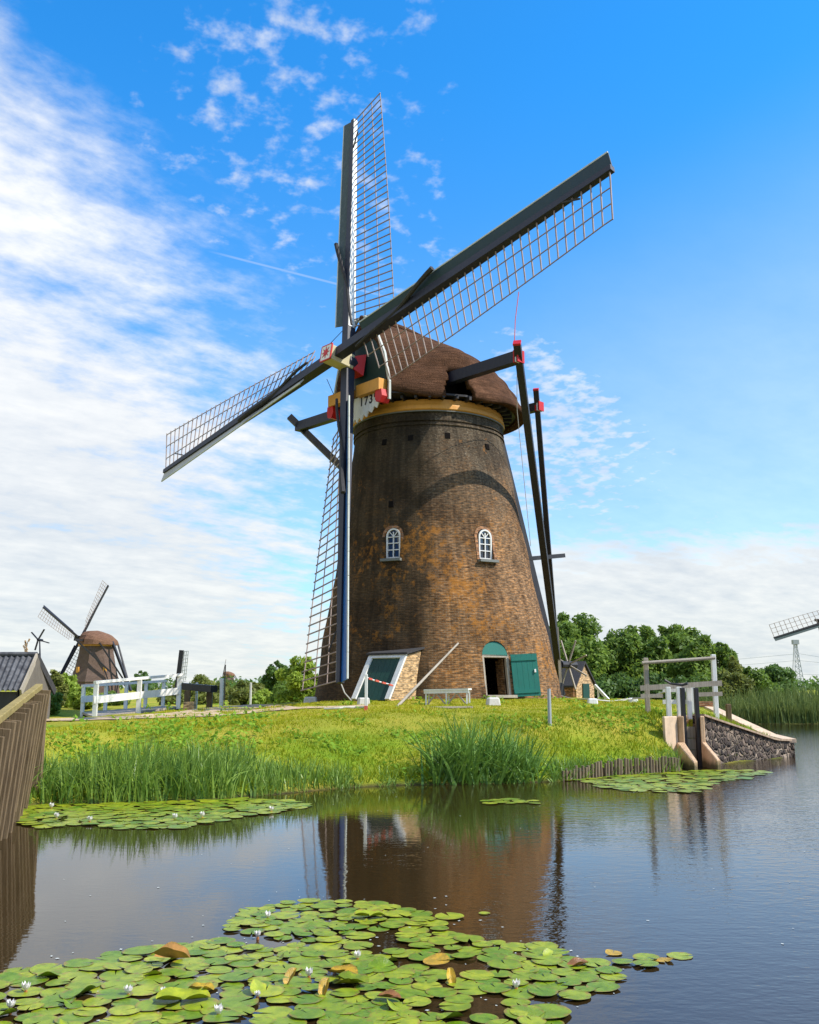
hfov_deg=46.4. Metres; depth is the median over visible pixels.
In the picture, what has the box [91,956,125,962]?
lily pad
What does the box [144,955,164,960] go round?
lily pad
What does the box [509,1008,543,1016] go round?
lily pad
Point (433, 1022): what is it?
lily pad
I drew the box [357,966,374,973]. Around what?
lily pad
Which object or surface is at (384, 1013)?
lily pad
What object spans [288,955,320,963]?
lily pad
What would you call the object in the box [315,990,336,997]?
lily pad
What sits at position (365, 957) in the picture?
lily pad
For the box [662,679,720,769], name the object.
sluice
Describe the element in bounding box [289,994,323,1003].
lily pad
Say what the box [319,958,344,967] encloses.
lily pad
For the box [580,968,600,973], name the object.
lily pad
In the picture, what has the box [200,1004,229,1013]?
lily pad
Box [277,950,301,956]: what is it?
lily pad
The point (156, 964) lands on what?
lily pad
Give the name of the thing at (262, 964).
lily pad
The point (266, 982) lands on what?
lily pad
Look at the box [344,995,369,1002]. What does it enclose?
lily pad
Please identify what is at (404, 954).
lily pad
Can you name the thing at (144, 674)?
distant tree
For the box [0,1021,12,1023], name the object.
lily pad
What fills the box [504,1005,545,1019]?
lily pad
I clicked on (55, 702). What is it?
shrub
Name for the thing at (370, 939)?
floating specks
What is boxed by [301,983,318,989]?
lily pad
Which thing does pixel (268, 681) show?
tree
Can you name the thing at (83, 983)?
lily pad
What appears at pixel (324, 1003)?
lily pad
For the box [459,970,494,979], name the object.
lily pad
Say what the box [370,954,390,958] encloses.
lily pad
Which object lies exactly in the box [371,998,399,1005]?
lily pad
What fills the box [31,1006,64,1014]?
lily pad
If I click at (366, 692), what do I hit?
barrier post
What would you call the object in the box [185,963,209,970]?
lily pad
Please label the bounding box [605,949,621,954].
lily pad
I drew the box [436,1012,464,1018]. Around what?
lily pad
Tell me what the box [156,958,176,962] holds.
lily pad
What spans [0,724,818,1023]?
water
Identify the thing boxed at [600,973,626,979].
lily pad
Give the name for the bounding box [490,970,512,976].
lily pad
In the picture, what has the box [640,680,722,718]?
sluice railing
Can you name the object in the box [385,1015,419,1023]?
lily pad
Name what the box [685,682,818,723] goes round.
reeds
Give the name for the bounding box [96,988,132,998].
lily pad
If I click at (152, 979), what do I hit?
lily pad
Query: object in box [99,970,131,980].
lily pad
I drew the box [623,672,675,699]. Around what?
undershrub
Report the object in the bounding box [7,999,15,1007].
water lily
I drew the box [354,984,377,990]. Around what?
lily pad
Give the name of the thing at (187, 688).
old stock
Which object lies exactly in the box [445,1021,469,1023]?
lily pad
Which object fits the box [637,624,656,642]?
broadleaf tree
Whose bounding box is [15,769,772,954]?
lily pads
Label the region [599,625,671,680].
broadleaf tree
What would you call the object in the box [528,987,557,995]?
lily pad
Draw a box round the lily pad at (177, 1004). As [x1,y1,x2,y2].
[165,1000,184,1008]
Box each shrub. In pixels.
[49,669,68,707]
[50,692,62,714]
[63,672,79,707]
[67,687,103,708]
[98,690,130,705]
[156,692,183,704]
[191,691,219,704]
[215,681,229,699]
[228,680,251,695]
[228,686,256,704]
[246,681,266,690]
[247,688,272,704]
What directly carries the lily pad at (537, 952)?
on the water
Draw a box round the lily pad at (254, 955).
[241,953,261,959]
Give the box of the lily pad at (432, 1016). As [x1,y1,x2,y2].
[417,1012,440,1020]
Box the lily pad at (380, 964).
[368,956,396,971]
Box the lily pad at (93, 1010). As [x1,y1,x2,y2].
[73,1006,107,1015]
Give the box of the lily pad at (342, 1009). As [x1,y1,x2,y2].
[325,1002,361,1013]
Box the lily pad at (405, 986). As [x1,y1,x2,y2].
[386,984,415,989]
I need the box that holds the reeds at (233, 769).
[29,730,285,804]
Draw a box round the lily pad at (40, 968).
[30,963,66,973]
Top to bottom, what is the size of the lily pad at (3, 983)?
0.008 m
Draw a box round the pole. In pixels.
[398,643,458,704]
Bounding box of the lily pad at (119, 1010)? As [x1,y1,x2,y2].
[108,1005,140,1014]
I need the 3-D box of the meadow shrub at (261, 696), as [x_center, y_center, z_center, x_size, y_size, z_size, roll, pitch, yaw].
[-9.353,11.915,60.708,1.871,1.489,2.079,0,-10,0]
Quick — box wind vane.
[31,629,49,655]
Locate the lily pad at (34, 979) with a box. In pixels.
[9,975,48,986]
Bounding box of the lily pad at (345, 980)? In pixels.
[333,978,360,983]
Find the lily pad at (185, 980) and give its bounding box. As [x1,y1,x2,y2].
[175,978,195,983]
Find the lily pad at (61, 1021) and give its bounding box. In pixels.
[59,1019,83,1023]
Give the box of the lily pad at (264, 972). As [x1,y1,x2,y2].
[250,968,273,975]
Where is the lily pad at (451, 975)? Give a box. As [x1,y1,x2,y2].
[446,967,455,983]
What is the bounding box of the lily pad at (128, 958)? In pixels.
[119,955,142,960]
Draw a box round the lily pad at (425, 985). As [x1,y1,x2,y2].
[412,981,442,989]
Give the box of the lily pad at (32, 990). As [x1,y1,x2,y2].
[6,986,42,996]
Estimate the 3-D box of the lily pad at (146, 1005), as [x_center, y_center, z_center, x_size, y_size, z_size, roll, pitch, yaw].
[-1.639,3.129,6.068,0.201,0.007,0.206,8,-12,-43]
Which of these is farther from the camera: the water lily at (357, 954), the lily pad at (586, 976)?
the water lily at (357, 954)
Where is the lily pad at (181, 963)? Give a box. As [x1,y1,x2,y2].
[170,957,204,967]
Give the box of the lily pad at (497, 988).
[479,982,511,992]
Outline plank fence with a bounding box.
[0,684,50,840]
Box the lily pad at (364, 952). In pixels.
[350,950,371,955]
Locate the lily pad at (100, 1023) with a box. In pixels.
[89,1022,111,1023]
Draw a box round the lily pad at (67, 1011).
[60,1007,85,1014]
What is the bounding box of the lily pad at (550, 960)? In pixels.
[532,955,562,964]
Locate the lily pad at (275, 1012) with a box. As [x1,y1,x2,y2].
[252,1006,292,1019]
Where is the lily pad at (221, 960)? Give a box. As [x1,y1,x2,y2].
[202,957,231,964]
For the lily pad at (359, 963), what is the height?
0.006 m
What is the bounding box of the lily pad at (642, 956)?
[633,953,658,959]
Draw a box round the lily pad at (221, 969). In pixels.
[205,966,231,972]
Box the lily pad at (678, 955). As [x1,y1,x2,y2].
[666,952,692,959]
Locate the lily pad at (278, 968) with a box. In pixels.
[271,964,301,973]
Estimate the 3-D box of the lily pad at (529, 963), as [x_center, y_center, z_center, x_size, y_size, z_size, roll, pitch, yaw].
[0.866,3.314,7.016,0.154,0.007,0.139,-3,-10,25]
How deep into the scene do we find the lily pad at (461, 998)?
6.21 m
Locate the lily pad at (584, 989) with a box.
[574,986,595,991]
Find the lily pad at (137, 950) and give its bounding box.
[122,945,157,954]
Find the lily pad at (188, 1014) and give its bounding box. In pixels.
[175,1009,205,1018]
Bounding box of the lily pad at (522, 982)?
[504,978,528,984]
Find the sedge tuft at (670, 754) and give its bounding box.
[653,741,685,772]
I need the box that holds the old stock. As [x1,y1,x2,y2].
[181,683,216,706]
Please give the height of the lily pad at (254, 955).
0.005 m
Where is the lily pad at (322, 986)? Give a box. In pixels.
[318,977,329,994]
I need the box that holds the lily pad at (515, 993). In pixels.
[501,988,534,998]
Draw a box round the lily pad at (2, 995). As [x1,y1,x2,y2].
[0,992,5,999]
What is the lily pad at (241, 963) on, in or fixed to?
on the water
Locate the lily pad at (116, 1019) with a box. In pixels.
[99,1015,132,1023]
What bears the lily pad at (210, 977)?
on the water
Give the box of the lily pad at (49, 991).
[40,987,68,996]
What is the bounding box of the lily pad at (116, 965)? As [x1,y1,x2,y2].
[103,962,130,969]
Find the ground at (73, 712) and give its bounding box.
[0,688,817,805]
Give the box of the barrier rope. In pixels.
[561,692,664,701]
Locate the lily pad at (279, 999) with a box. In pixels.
[266,995,297,1002]
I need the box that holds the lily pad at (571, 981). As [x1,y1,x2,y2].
[557,977,581,985]
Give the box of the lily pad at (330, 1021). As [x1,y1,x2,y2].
[317,1018,342,1023]
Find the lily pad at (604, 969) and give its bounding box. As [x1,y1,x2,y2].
[596,966,621,972]
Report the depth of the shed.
27.55 m
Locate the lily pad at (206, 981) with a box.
[187,979,217,990]
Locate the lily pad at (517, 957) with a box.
[504,955,525,961]
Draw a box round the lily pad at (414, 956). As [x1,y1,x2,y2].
[408,952,435,959]
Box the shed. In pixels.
[0,652,56,719]
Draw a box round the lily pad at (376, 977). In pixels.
[362,972,384,983]
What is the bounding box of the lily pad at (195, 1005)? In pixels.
[181,997,218,1010]
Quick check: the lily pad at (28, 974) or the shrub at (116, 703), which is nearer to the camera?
the lily pad at (28, 974)
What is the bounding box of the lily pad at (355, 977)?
[336,971,368,982]
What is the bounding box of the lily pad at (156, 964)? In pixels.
[148,962,162,967]
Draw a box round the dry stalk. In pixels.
[23,639,29,651]
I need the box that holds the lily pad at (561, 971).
[551,968,575,975]
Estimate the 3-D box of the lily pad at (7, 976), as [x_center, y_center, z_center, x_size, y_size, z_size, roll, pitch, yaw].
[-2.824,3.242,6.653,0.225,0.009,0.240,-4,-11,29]
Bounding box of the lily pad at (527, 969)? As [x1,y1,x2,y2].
[511,966,538,972]
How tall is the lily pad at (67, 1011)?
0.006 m
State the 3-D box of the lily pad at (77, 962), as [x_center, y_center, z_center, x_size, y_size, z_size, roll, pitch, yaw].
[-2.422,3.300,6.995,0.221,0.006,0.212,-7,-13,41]
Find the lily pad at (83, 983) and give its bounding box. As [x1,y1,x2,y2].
[65,979,102,988]
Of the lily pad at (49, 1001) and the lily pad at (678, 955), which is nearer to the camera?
the lily pad at (49, 1001)
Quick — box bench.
[424,688,471,704]
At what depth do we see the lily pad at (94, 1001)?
6.14 m
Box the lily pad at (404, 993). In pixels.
[397,989,433,998]
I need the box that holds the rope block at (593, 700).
[587,698,597,703]
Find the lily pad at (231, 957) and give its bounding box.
[224,954,243,960]
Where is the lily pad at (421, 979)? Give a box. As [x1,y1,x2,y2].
[414,976,437,982]
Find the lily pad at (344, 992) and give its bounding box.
[331,988,359,996]
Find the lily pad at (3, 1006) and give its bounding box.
[0,1003,14,1009]
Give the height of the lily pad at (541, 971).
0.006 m
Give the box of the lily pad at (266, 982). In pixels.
[248,981,271,986]
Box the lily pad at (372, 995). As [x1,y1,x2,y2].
[365,991,389,999]
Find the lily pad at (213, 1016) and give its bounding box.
[202,1009,241,1021]
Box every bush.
[191,674,215,696]
[269,681,289,702]
[274,656,315,703]
[307,673,317,696]
[710,668,755,700]
[743,666,783,698]
[761,663,799,697]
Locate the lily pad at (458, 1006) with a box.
[439,1001,470,1010]
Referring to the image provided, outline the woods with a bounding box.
[2,675,818,690]
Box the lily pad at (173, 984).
[153,982,189,992]
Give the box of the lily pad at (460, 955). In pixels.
[451,952,475,957]
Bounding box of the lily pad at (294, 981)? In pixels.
[274,976,311,987]
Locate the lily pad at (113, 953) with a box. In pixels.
[100,951,126,957]
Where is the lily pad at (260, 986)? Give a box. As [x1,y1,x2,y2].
[250,979,284,996]
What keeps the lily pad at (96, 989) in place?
on the water
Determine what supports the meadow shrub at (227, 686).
on the ground at (73, 712)
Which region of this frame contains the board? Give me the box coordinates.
[422,706,472,707]
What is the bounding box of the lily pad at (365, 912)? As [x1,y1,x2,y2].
[354,909,384,915]
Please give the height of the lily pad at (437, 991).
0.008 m
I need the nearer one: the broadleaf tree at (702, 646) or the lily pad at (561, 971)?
the lily pad at (561, 971)
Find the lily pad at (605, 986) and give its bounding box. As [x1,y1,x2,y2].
[586,981,619,991]
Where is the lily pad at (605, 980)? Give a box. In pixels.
[596,978,614,982]
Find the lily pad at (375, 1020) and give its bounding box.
[364,1017,387,1023]
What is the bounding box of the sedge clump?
[358,705,594,784]
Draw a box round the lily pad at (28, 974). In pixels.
[19,972,34,977]
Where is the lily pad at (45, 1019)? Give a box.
[22,1015,56,1023]
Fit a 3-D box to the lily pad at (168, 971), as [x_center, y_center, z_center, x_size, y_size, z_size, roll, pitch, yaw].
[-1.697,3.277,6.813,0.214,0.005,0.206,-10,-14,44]
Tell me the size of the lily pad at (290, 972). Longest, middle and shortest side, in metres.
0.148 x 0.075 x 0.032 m
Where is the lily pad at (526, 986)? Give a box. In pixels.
[518,983,537,990]
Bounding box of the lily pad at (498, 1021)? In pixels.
[486,1019,515,1023]
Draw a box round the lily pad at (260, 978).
[248,976,270,982]
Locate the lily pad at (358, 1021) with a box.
[338,1019,373,1023]
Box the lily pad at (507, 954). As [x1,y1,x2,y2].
[497,953,515,956]
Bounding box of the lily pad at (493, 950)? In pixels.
[482,947,513,954]
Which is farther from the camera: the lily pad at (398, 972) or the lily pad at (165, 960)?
the lily pad at (165, 960)
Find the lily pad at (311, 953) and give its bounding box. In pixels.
[301,950,324,956]
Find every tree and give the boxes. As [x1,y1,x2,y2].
[131,670,151,691]
[260,660,287,692]
[549,611,610,680]
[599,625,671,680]
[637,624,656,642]
[657,623,720,680]
[665,634,722,681]
[705,641,744,675]
[724,655,742,673]
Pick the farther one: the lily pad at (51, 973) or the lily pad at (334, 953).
the lily pad at (334, 953)
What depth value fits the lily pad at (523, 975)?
6.71 m
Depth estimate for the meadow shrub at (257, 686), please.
73.20 m
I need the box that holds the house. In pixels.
[562,661,596,697]
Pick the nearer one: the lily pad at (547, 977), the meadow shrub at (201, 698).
the lily pad at (547, 977)
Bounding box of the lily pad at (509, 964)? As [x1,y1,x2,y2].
[487,958,521,968]
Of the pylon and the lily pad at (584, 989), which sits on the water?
the lily pad at (584, 989)
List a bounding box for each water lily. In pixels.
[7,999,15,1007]
[22,982,30,991]
[124,984,132,996]
[214,1003,223,1013]
[254,930,261,939]
[255,990,260,998]
[265,910,270,917]
[305,967,312,978]
[354,950,360,958]
[513,978,520,988]
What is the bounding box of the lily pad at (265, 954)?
[254,952,273,956]
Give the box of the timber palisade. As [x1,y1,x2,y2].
[562,756,679,780]
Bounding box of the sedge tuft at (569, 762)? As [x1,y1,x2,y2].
[542,752,594,781]
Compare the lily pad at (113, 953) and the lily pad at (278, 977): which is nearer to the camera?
the lily pad at (278, 977)
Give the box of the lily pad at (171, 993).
[156,986,210,999]
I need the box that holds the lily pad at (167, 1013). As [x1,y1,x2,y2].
[160,1011,176,1018]
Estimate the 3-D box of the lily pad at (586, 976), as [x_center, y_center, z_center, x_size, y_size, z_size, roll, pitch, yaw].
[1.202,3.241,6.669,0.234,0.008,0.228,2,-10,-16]
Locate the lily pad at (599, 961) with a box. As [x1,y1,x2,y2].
[582,958,610,966]
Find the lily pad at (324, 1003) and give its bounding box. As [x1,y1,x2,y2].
[314,998,346,1008]
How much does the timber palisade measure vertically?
0.789 m
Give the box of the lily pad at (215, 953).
[202,949,226,956]
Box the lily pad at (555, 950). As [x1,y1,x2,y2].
[543,948,569,954]
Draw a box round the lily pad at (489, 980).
[475,978,500,984]
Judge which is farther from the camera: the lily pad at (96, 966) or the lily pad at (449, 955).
the lily pad at (449, 955)
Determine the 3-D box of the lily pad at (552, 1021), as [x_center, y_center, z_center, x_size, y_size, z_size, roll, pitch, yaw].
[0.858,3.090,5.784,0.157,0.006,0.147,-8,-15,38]
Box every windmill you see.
[38,580,131,693]
[161,93,614,701]
[220,661,236,682]
[769,610,818,640]
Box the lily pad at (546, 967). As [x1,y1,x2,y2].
[535,964,556,969]
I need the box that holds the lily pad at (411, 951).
[405,949,422,953]
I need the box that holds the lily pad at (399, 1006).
[387,999,411,1010]
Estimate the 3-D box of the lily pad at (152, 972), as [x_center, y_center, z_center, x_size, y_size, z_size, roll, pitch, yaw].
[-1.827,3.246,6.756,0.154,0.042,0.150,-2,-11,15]
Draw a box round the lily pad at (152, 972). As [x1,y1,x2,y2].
[142,970,160,975]
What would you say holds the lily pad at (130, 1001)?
on the water
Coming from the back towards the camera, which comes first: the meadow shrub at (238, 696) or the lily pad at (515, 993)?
the meadow shrub at (238, 696)
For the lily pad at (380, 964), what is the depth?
6.93 m
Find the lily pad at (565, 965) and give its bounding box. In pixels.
[557,960,587,968]
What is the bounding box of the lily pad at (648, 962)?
[633,960,658,965]
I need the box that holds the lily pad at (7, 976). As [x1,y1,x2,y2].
[0,972,21,981]
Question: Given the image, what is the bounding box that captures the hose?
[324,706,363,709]
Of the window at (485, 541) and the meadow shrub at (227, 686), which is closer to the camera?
the window at (485, 541)
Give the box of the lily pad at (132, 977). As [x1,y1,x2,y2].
[120,973,144,981]
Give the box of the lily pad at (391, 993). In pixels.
[377,989,400,997]
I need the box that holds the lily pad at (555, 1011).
[527,1003,571,1018]
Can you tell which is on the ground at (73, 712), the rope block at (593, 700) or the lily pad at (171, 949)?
the rope block at (593, 700)
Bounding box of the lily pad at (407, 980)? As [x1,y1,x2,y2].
[389,977,412,983]
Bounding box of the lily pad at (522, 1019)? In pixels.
[517,1015,545,1023]
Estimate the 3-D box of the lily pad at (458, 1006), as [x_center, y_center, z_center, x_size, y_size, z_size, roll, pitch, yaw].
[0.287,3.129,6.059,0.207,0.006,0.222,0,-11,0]
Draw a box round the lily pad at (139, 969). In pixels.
[124,964,152,973]
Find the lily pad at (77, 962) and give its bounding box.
[64,958,93,966]
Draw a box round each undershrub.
[594,680,616,698]
[596,672,636,698]
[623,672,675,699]
[663,675,701,699]
[700,686,711,696]
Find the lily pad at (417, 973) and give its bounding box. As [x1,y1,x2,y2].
[410,970,428,977]
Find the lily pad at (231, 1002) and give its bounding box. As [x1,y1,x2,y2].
[217,996,258,1008]
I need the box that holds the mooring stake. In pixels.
[725,704,731,720]
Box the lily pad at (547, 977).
[530,973,559,980]
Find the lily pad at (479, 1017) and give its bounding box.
[469,1013,498,1022]
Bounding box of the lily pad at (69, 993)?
[60,985,95,998]
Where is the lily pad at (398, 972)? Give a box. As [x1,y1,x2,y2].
[378,967,414,977]
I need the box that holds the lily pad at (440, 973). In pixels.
[421,969,446,978]
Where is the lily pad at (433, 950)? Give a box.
[419,948,440,952]
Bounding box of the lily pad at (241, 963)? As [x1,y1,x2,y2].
[227,957,258,966]
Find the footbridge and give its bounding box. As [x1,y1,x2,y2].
[80,673,195,716]
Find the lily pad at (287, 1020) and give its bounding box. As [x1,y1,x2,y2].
[271,1016,306,1023]
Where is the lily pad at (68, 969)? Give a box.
[54,967,78,972]
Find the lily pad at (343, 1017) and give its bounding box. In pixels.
[338,1011,364,1020]
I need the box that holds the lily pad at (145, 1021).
[135,1019,160,1023]
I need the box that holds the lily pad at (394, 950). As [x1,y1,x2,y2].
[382,948,405,953]
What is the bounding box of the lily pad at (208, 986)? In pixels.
[188,982,213,989]
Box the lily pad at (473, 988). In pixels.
[454,983,487,994]
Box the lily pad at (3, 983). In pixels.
[0,980,8,988]
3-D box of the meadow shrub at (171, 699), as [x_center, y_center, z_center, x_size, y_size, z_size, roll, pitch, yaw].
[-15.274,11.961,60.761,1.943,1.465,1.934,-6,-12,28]
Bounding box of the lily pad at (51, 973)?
[37,971,61,975]
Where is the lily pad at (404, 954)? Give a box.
[392,952,409,957]
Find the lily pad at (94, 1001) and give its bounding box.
[82,997,111,1005]
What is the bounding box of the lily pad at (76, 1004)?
[63,998,83,1008]
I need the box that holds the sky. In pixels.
[0,0,818,687]
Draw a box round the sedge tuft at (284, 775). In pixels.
[258,752,352,795]
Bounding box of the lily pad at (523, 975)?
[508,971,533,979]
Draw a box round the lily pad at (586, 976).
[565,971,598,981]
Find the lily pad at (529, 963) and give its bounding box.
[521,960,537,965]
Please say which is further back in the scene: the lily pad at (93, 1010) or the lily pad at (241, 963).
the lily pad at (241, 963)
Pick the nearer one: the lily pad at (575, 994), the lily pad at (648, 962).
the lily pad at (575, 994)
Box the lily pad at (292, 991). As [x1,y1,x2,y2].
[279,987,300,995]
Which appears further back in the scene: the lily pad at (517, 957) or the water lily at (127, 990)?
the lily pad at (517, 957)
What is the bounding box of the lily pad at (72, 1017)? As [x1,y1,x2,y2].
[54,1014,92,1023]
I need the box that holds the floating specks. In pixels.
[51,804,804,1020]
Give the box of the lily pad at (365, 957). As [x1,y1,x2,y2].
[352,954,377,959]
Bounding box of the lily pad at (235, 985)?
[220,982,243,989]
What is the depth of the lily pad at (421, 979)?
6.60 m
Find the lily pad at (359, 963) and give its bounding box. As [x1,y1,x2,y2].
[350,960,371,967]
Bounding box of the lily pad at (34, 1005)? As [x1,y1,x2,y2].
[17,1002,43,1009]
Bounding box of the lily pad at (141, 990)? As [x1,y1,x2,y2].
[131,984,163,995]
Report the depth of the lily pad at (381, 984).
6.51 m
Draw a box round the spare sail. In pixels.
[175,650,188,687]
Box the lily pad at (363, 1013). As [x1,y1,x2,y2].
[353,1009,377,1016]
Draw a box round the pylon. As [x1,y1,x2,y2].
[745,640,818,687]
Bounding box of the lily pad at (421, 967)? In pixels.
[399,964,428,970]
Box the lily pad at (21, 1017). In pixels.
[14,1013,40,1020]
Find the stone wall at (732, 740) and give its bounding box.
[692,714,791,763]
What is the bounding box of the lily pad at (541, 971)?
[529,968,552,975]
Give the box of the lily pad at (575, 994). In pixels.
[558,989,590,999]
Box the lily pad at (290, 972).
[283,967,296,983]
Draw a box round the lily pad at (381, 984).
[373,981,396,988]
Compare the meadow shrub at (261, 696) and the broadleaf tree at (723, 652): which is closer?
the meadow shrub at (261, 696)
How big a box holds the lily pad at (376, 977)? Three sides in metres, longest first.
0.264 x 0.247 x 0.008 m
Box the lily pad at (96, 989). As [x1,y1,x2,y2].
[88,985,109,992]
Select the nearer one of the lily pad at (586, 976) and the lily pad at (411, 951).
the lily pad at (586, 976)
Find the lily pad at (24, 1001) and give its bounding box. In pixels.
[15,998,40,1004]
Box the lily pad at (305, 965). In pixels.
[298,962,326,969]
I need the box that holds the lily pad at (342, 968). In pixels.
[328,964,357,973]
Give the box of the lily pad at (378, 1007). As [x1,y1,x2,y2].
[365,1005,388,1011]
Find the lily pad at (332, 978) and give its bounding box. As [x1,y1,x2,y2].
[315,975,338,981]
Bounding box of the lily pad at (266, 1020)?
[249,1017,273,1023]
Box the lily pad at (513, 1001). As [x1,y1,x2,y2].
[501,998,530,1005]
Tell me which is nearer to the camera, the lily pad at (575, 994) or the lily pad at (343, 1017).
the lily pad at (343, 1017)
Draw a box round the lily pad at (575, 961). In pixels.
[567,957,587,966]
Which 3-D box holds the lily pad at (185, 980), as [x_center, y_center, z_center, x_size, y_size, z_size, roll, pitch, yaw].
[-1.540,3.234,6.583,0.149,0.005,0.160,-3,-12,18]
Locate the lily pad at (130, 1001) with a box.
[111,998,138,1005]
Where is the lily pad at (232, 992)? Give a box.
[219,989,252,997]
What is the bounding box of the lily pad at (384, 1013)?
[369,1010,402,1019]
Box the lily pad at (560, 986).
[533,981,567,990]
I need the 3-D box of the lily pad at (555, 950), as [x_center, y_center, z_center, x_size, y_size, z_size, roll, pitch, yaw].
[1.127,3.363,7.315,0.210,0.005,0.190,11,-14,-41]
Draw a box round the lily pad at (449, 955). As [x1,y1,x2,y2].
[445,953,455,959]
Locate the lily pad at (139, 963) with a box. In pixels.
[130,961,150,965]
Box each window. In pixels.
[380,525,402,561]
[474,526,498,562]
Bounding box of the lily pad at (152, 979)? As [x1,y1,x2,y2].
[135,974,169,984]
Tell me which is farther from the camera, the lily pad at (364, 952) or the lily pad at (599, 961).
the lily pad at (364, 952)
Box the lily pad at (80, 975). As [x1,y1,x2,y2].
[58,971,96,981]
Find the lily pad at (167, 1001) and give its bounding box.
[150,995,178,1003]
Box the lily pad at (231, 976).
[218,970,253,980]
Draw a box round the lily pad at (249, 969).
[234,967,254,972]
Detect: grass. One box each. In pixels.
[324,752,679,788]
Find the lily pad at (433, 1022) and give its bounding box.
[419,1020,444,1023]
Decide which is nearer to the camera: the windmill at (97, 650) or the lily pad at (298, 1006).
the lily pad at (298, 1006)
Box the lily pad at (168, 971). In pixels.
[158,968,185,975]
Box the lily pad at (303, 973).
[298,969,327,977]
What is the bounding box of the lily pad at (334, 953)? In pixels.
[323,949,348,956]
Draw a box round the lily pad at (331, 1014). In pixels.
[318,1011,339,1019]
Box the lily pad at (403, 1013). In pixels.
[397,1010,420,1017]
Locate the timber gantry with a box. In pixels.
[642,654,718,718]
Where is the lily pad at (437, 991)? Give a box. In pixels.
[426,987,457,996]
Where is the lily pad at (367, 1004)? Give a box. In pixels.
[352,1001,375,1007]
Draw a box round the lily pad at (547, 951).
[543,948,561,957]
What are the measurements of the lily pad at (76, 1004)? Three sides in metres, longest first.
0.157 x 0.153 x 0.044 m
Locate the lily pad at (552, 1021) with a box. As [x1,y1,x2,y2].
[545,1019,564,1023]
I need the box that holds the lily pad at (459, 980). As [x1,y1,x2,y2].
[446,977,475,986]
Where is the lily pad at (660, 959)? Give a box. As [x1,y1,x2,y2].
[654,957,672,961]
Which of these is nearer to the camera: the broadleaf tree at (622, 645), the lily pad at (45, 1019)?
the lily pad at (45, 1019)
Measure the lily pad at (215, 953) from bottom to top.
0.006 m
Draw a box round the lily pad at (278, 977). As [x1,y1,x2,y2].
[266,974,288,980]
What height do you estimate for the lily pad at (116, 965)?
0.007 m
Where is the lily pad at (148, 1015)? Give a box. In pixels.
[124,1011,161,1023]
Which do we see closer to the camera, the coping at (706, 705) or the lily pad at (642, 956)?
the lily pad at (642, 956)
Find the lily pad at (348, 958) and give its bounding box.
[331,955,357,962]
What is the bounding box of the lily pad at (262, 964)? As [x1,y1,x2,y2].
[255,960,287,967]
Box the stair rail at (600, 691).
[594,684,609,698]
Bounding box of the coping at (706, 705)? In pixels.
[699,701,795,756]
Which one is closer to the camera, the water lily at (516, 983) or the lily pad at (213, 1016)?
the lily pad at (213, 1016)
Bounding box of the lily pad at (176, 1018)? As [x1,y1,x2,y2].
[157,1015,184,1023]
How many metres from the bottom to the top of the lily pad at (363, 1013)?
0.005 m
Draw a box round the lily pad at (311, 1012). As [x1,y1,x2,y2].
[289,1007,324,1018]
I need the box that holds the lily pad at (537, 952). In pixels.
[521,949,542,957]
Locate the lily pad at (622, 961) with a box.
[611,958,632,963]
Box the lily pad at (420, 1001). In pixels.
[403,996,430,1005]
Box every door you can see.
[482,641,540,698]
[582,684,589,697]
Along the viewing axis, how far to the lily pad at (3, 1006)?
6.07 m
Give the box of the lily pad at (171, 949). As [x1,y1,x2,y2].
[153,941,189,957]
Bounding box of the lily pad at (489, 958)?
[477,953,505,961]
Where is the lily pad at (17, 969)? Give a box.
[3,967,30,972]
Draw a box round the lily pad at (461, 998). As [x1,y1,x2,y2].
[444,994,473,1002]
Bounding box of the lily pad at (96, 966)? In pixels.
[78,962,109,970]
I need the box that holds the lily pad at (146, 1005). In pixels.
[135,999,167,1010]
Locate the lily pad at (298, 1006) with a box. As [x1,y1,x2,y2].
[294,1003,317,1010]
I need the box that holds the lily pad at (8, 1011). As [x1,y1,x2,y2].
[0,1008,17,1015]
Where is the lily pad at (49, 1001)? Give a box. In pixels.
[36,994,75,1007]
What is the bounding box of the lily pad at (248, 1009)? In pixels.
[230,1006,254,1014]
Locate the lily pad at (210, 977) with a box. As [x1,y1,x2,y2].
[196,974,223,983]
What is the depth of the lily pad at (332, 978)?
6.63 m
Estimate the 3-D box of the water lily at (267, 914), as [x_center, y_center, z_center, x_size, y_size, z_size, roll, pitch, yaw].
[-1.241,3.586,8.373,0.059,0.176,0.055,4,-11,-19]
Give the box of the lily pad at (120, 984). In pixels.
[101,980,136,988]
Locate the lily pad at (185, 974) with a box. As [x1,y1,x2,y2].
[174,971,198,977]
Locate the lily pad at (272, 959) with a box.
[264,953,283,961]
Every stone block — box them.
[303,697,317,702]
[357,698,369,704]
[486,697,500,705]
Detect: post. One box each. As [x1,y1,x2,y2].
[195,683,197,708]
[219,678,223,706]
[223,665,225,704]
[249,683,251,704]
[364,674,393,710]
[547,689,551,725]
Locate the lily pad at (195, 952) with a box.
[189,948,209,954]
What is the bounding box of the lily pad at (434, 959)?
[423,953,449,964]
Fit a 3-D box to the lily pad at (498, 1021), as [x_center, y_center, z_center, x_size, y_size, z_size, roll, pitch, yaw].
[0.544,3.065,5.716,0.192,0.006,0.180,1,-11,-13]
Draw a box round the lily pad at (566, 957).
[560,956,574,959]
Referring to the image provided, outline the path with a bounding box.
[46,704,364,720]
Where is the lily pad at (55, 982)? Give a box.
[45,978,70,985]
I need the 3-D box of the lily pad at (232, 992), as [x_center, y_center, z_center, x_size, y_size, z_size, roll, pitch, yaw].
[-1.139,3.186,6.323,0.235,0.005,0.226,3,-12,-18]

